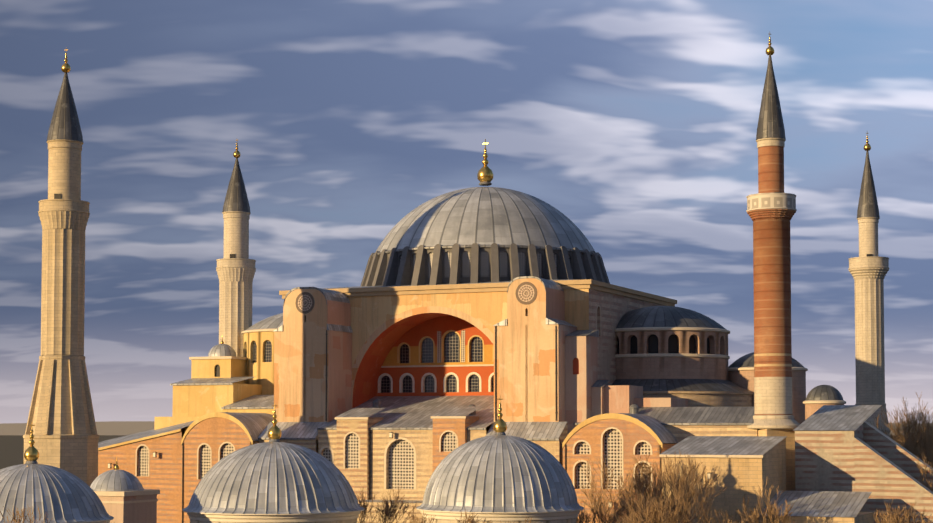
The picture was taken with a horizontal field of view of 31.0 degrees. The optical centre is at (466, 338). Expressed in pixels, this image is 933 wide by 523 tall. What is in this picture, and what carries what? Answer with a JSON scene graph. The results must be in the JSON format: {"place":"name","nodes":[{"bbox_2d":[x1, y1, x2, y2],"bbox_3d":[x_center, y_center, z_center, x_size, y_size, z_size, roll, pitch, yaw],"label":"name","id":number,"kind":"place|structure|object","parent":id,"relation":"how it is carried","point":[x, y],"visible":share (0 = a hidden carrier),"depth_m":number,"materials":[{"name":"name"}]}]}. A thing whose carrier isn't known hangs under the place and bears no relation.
{"place":"outdoors","nodes":[
{"label":"outdoors","id":0,"kind":"place"},
{"bbox_2d":[241,313,282,394],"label":"hagia sophia semidome","id":1,"kind":"object","parent":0,"point":[258,345],"visible":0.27,"depth_m":256.03,"materials":[{"name":"yellow paint"}]},
{"bbox_2d":[273,287,352,452],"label":"buttress","id":2,"kind":"structure","parent":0,"point":[311,315],"depth_m":231.67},
{"bbox_2d":[0,435,908,469],"bbox_3d":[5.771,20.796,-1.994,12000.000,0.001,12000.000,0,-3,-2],"label":"ground","id":3,"kind":"structure","parent":0,"point":[11,450],"depth_m":1599.07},
{"bbox_2d":[0,504,52,522],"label":"bush","id":4,"kind":"object","parent":3,"relation":"on","point":[14,519],"visible":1,"depth_m":144.74,"materials":[{"name":"brown plant"}]},
{"bbox_2d":[0,461,113,522],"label":"dome","id":5,"kind":"structure","parent":3,"relation":"on","point":[57,495],"depth_m":157.88,"materials":[{"name":"grey metal"}]},
{"bbox_2d":[24,425,38,460],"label":"finial","id":6,"kind":"object","parent":5,"relation":"on","point":[31,453],"visible":0.92,"depth_m":162.10,"materials":[{"name":"gold metal"}]},
{"bbox_2d":[23,72,98,486],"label":"minaret","id":7,"kind":"object","parent":3,"relation":"on","point":[61,417],"visible":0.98,"depth_m":208.00,"materials":[{"name":"stone"}]},
{"bbox_2d":[61,53,70,72],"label":"finial","id":8,"kind":"object","parent":7,"relation":"on","point":[65,67],"visible":1,"depth_m":211.40,"materials":[{"name":"gold metal"}]},
{"bbox_2d":[90,469,159,522],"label":"domed building","id":9,"kind":"structure","parent":3,"relation":"on","point":[124,496],"depth_m":185.06,"materials":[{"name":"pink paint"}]},
{"bbox_2d":[114,457,118,469],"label":"finial","id":10,"kind":"object","parent":9,"relation":"on","point":[116,466],"visible":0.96,"depth_m":187.30,"materials":[{"name":"gold metal"}]},
{"bbox_2d":[98,420,194,522],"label":"annex building","id":11,"kind":"structure","parent":3,"relation":"on","point":[161,471],"depth_m":234.83,"materials":[{"name":"orange brick"}]},
{"bbox_2d":[154,344,273,441],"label":"hagia sophia blocks","id":12,"kind":"structure","parent":3,"relation":"on","point":[216,382],"depth_m":250.59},
{"bbox_2d":[181,412,272,522],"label":"vaulted annex","id":13,"kind":"object","parent":3,"relation":"on","point":[209,441],"visible":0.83,"depth_m":231.88,"materials":[{"name":"orange brick"}]},
{"bbox_2d":[216,158,255,356],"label":"minaret","id":14,"kind":"object","parent":3,"relation":"on","point":[235,269],"visible":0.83,"depth_m":266.20,"materials":[{"name":"white stone"}]},
{"bbox_2d":[233,142,240,157],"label":"finial","id":15,"kind":"object","parent":14,"relation":"on","point":[236,154],"visible":1,"depth_m":268.61,"materials":[{"name":"gold metal"}]},
{"bbox_2d":[182,439,364,522],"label":"dome","id":16,"kind":"structure","parent":3,"relation":"on","point":[274,481],"depth_m":166.80,"materials":[{"name":"grey metal"}]},
{"bbox_2d":[268,402,281,438],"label":"finial","id":17,"kind":"object","parent":16,"relation":"on","point":[274,431],"visible":0.92,"depth_m":172.81,"materials":[{"name":"gold metal"}]},
{"bbox_2d":[355,484,416,522],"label":"bush","id":18,"kind":"object","parent":3,"relation":"on","point":[387,511],"visible":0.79,"depth_m":188.49,"materials":[{"name":"brown plant"}]},
{"bbox_2d":[108,326,710,522],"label":"hagia sophia fittings","id":19,"kind":"object","parent":3,"relation":"on","point":[634,408],"visible":0.5,"depth_m":221.86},
{"bbox_2d":[258,395,566,522],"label":"entrance building","id":20,"kind":"structure","parent":3,"relation":"on","point":[430,433],"depth_m":223.14,"materials":[{"name":"beige stone"}]},
{"bbox_2d":[404,510,435,522],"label":"bare tree","id":21,"kind":"object","parent":3,"relation":"on","point":[414,519],"visible":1,"depth_m":153.29,"materials":[{"name":"brown plant"}]},
{"bbox_2d":[0,421,930,434],"bbox_3d":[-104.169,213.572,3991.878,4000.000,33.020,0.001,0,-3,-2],"label":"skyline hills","id":22,"kind":"structure","parent":3,"relation":"on","point":[118,428],"depth_m":3971.91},
{"bbox_2d":[455,507,491,522],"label":"bare tree","id":23,"kind":"object","parent":3,"relation":"on","point":[470,519],"visible":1,"depth_m":150.99,"materials":[{"name":"brown plant"}]},
{"bbox_2d":[416,432,583,522],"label":"dome","id":24,"kind":"structure","parent":3,"relation":"on","point":[498,477],"depth_m":167.78,"materials":[{"name":"grey metal"}]},
{"bbox_2d":[493,399,506,431],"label":"finial","id":25,"kind":"object","parent":24,"relation":"on","point":[499,425],"visible":0.96,"depth_m":173.47,"materials":[{"name":"gold metal"}]},
{"bbox_2d":[577,459,638,522],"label":"bush","id":26,"kind":"object","parent":3,"relation":"on","point":[601,517],"visible":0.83,"depth_m":193.23,"materials":[{"name":"brown plant"}]},
{"bbox_2d":[611,464,660,522],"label":"bush","id":27,"kind":"object","parent":3,"relation":"on","point":[647,487],"visible":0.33,"depth_m":195.28,"materials":[{"name":"brown plant"}]},
{"bbox_2d":[611,492,674,522],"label":"bush","id":28,"kind":"object","parent":3,"relation":"on","point":[631,508],"visible":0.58,"depth_m":173.38,"materials":[{"name":"brown plant"}]},
{"bbox_2d":[632,451,661,522],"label":"bush","id":29,"kind":"object","parent":3,"relation":"on","point":[636,461],"visible":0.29,"depth_m":197.22,"materials":[{"name":"brown plant"}]},
{"bbox_2d":[626,468,668,522],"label":"bush","id":30,"kind":"object","parent":3,"relation":"on","point":[645,475],"visible":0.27,"depth_m":186.42,"materials":[{"name":"brown plant"}]},
{"bbox_2d":[621,489,684,522],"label":"bush","id":31,"kind":"object","parent":3,"relation":"on","point":[657,514],"visible":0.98,"depth_m":162.85,"materials":[{"name":"brown plant"}]},
{"bbox_2d":[573,379,757,443],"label":"lower building section","id":32,"kind":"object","parent":3,"relation":"on","point":[680,409],"visible":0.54,"depth_m":218.92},
{"bbox_2d":[649,449,706,522],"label":"bush","id":33,"kind":"object","parent":3,"relation":"on","point":[668,463],"visible":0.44,"depth_m":189.54,"materials":[{"name":"brown plant"}]},
{"bbox_2d":[629,453,728,522],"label":"bush","id":34,"kind":"object","parent":3,"relation":"on","point":[687,496],"visible":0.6,"depth_m":179.35,"materials":[{"name":"brown plant"}]},
{"bbox_2d":[663,505,697,522],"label":"bush","id":35,"kind":"object","parent":3,"relation":"on","point":[677,515],"visible":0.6,"depth_m":168.05,"materials":[{"name":"brown plant"}]},
{"bbox_2d":[659,489,738,522],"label":"bush","id":36,"kind":"object","parent":3,"relation":"on","point":[707,518],"visible":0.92,"depth_m":171.88,"materials":[{"name":"brown plant"}]},
{"bbox_2d":[728,476,794,522],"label":"bush","id":37,"kind":"object","parent":3,"relation":"on","point":[771,514],"visible":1,"depth_m":181.39,"materials":[{"name":"brown plant"}]},
{"bbox_2d":[659,436,873,522],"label":"annex","id":38,"kind":"object","parent":3,"relation":"on","point":[747,465],"visible":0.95,"depth_m":191.58,"materials":[{"name":"stone"}]},
{"bbox_2d":[746,55,799,490],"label":"minaret","id":39,"kind":"object","parent":3,"relation":"on","point":[771,210],"visible":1,"depth_m":208.84,"materials":[{"name":"brick"}]},
{"bbox_2d":[766,34,773,54],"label":"finial","id":40,"kind":"object","parent":39,"relation":"on","point":[769,50],"visible":0.98,"depth_m":211.98,"materials":[{"name":"gold metal"}]},
{"bbox_2d":[794,405,932,522],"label":"building","id":41,"kind":"structure","parent":3,"relation":"on","point":[835,450],"depth_m":198.56,"materials":[{"name":"stone"}]},
{"bbox_2d":[848,151,889,436],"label":"minaret","id":42,"kind":"object","parent":3,"relation":"on","point":[868,268],"visible":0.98,"depth_m":259.56,"materials":[{"name":"white stone"}]},
{"bbox_2d":[864,133,870,150],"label":"finial","id":43,"kind":"object","parent":42,"relation":"on","point":[867,146],"visible":0.96,"depth_m":262.43,"materials":[{"name":"gold metal"}]},
{"bbox_2d":[866,392,932,463],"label":"bush","id":44,"kind":"object","parent":3,"relation":"on","point":[897,434],"visible":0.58,"depth_m":240.50,"materials":[{"name":"brown plant"}]},
{"bbox_2d":[873,500,930,522],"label":"bush","id":45,"kind":"object","parent":3,"relation":"on","point":[894,515],"visible":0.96,"depth_m":173.50,"materials":[{"name":"brown plant"}]},
{"bbox_2d":[883,407,932,459],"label":"bush","id":46,"kind":"object","parent":3,"relation":"on","point":[931,427],"visible":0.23,"depth_m":254.18,"materials":[{"name":"brown plant"}]},
{"bbox_2d":[898,429,932,465],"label":"bush","id":47,"kind":"object","parent":3,"relation":"on","point":[907,445],"visible":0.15,"depth_m":224.46,"materials":[{"name":"brown plant"}]},
{"bbox_2d":[900,403,932,458],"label":"bush","id":48,"kind":"object","parent":3,"relation":"on","point":[920,425],"visible":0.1,"depth_m":268.41,"materials":[{"name":"brown plant"}]},
{"bbox_2d":[904,512,932,522],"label":"bare tree","id":49,"kind":"object","parent":3,"relation":"on","point":[923,519],"visible":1,"depth_m":162.26,"materials":[{"name":"brown plant"}]},
{"bbox_2d":[911,432,932,465],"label":"bush","id":50,"kind":"object","parent":3,"relation":"on","point":[928,450],"visible":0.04,"depth_m":251.66,"materials":[{"name":"brown plant"}]},
{"bbox_2d":[912,443,932,467],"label":"bare tree","id":51,"kind":"object","parent":3,"relation":"on","point":[928,456],"visible":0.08,"depth_m":214.85,"materials":[{"name":"brown plant"}]},
{"bbox_2d":[914,454,932,491],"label":"bush","id":52,"kind":"object","parent":3,"relation":"on","point":[929,486],"visible":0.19,"depth_m":198.23,"materials":[{"name":"brown plant"}]},
{"bbox_2d":[0,0,932,423],"label":"sky","id":53,"kind":"structure","parent":0,"point":[636,121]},
{"bbox_2d":[279,279,676,433],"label":"hagia sophia nave","id":54,"kind":"structure","parent":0,"point":[425,340],"depth_m":235.84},
{"bbox_2d":[361,187,609,285],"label":"dome","id":55,"kind":"structure","parent":54,"relation":"on","point":[480,234],"depth_m":236.84,"materials":[{"name":"grey metal"}]},
{"bbox_2d":[477,139,492,185],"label":"finial","id":56,"kind":"object","parent":55,"relation":"on","point":[485,175],"visible":1,"depth_m":250.08,"materials":[{"name":"gold metal"}]},
{"bbox_2d":[493,276,608,465],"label":"buttress","id":57,"kind":"structure","parent":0,"point":[525,360],"depth_m":218.34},
{"bbox_2d":[562,413,678,522],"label":"vaulted annex","id":58,"kind":"object","parent":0,"point":[615,440],"visible":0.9,"depth_m":208.86,"materials":[{"name":"orange brick"}]},
{"bbox_2d":[615,306,729,379],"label":"hagia sophia east semidome","id":59,"kind":"object","parent":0,"point":[664,342],"visible":0.81,"depth_m":230.63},
{"bbox_2d":[728,352,807,423],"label":"domed turret","id":60,"kind":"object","parent":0,"point":[740,371],"depth_m":233.70,"materials":[{"name":"beige stone"}]},
{"bbox_2d":[803,385,862,429],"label":"small dome","id":61,"kind":"structure","parent":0,"point":[818,397],"depth_m":227.35,"materials":[{"name":"grey metal"}]}
]}

